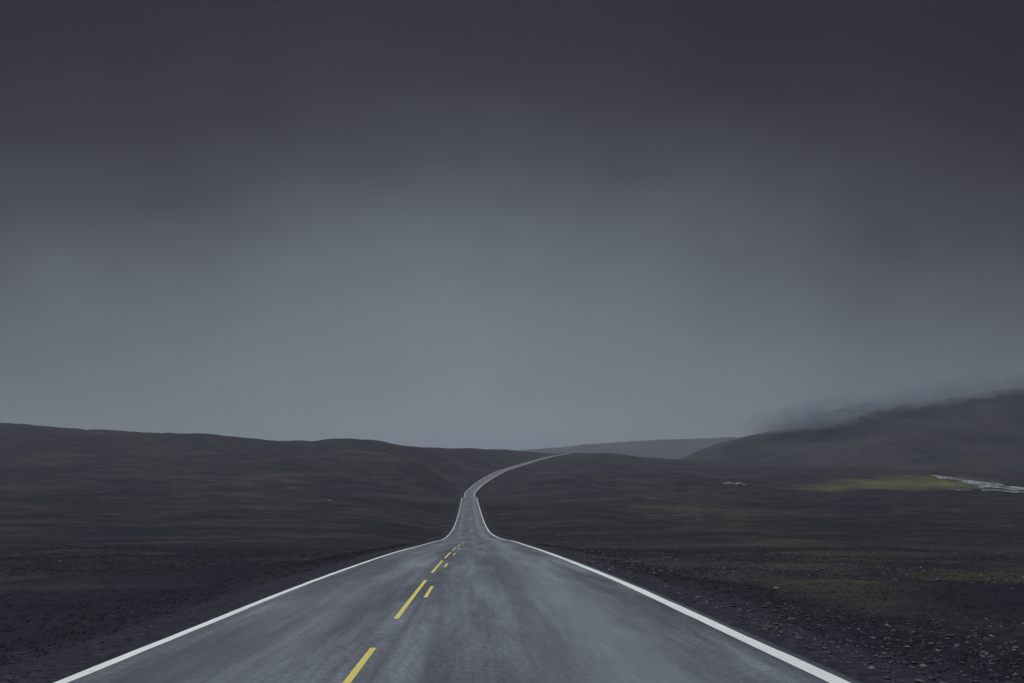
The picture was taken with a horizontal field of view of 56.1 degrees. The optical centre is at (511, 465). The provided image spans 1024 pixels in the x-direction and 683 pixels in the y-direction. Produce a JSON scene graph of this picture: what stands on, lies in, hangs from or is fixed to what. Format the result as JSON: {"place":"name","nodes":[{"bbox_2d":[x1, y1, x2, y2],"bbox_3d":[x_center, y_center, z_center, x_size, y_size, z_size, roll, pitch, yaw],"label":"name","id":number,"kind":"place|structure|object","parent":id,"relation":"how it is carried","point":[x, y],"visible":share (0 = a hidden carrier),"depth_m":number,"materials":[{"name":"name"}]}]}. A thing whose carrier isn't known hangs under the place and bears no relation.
{"place":"outdoors","nodes":[
{"label":"outdoors","id":0,"kind":"place"},
{"bbox_2d":[53,453,862,682],"bbox_3d":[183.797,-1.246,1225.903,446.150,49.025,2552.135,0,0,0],"label":"road","id":1,"kind":"structure","parent":0,"point":[470,598],"depth_m":12.75,"materials":[{"name":"grey asphalt"}]},
{"bbox_2d":[0,423,1023,682],"bbox_3d":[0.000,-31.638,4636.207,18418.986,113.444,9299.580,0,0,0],"label":"ground","id":2,"kind":"structure","parent":0,"point":[56,465],"depth_m":199.12,"materials":[{"name":"brown soil"}]},
{"bbox_2d":[1,535,443,682],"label":"gravel","id":3,"kind":"structure","parent":2,"relation":"on","point":[39,669],"depth_m":15.56,"materials":[{"name":"grey gravel"}]},
{"bbox_2d":[0,490,456,665],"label":"heather","id":4,"kind":"object","parent":2,"relation":"on","point":[355,553],"visible":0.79,"depth_m":43.87,"materials":[{"name":"brown plant"}]},
{"bbox_2d":[721,482,747,486],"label":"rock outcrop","id":5,"kind":"object","parent":2,"relation":"on","point":[735,484],"visible":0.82,"depth_m":735.26,"materials":[{"name":"grey stone"}]},
{"bbox_2d":[485,505,1023,682],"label":"heather","id":6,"kind":"object","parent":2,"relation":"on","point":[803,606],"visible":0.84,"depth_m":29.49,"materials":[{"name":"brown plant"}]},
{"bbox_2d":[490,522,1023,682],"bbox_3d":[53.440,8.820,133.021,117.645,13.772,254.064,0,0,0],"label":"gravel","id":7,"kind":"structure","parent":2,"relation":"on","point":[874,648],"depth_m":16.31,"materials":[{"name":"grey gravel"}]},
{"bbox_2d":[0,0,1023,450],"label":"sky","id":8,"kind":"structure","parent":0,"point":[516,225],"materials":[{"name":"grey"}]},
{"bbox_2d":[517,437,741,458],"bbox_3d":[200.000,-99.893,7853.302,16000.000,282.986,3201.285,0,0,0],"label":"hill","id":9,"kind":"structure","parent":0,"point":[672,448],"depth_m":7091.34,"materials":[{"name":"grey"}]},
{"bbox_2d":[682,386,1023,470],"bbox_3d":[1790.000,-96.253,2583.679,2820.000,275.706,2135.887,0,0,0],"label":"mountain","id":10,"kind":"structure","parent":0,"point":[984,431],"depth_m":1969.74,"materials":[{"name":"grey"}]},
{"bbox_2d":[904,475,1023,489],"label":"river","id":11,"kind":"structure","parent":0,"point":[981,484],"depth_m":921.16,"materials":[{"name":"liquid"}]},
{"bbox_2d":[957,489,1023,492],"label":"river","id":12,"kind":"structure","parent":0,"point":[1001,490],"depth_m":726.25,"materials":[{"name":"liquid"}]}
]}

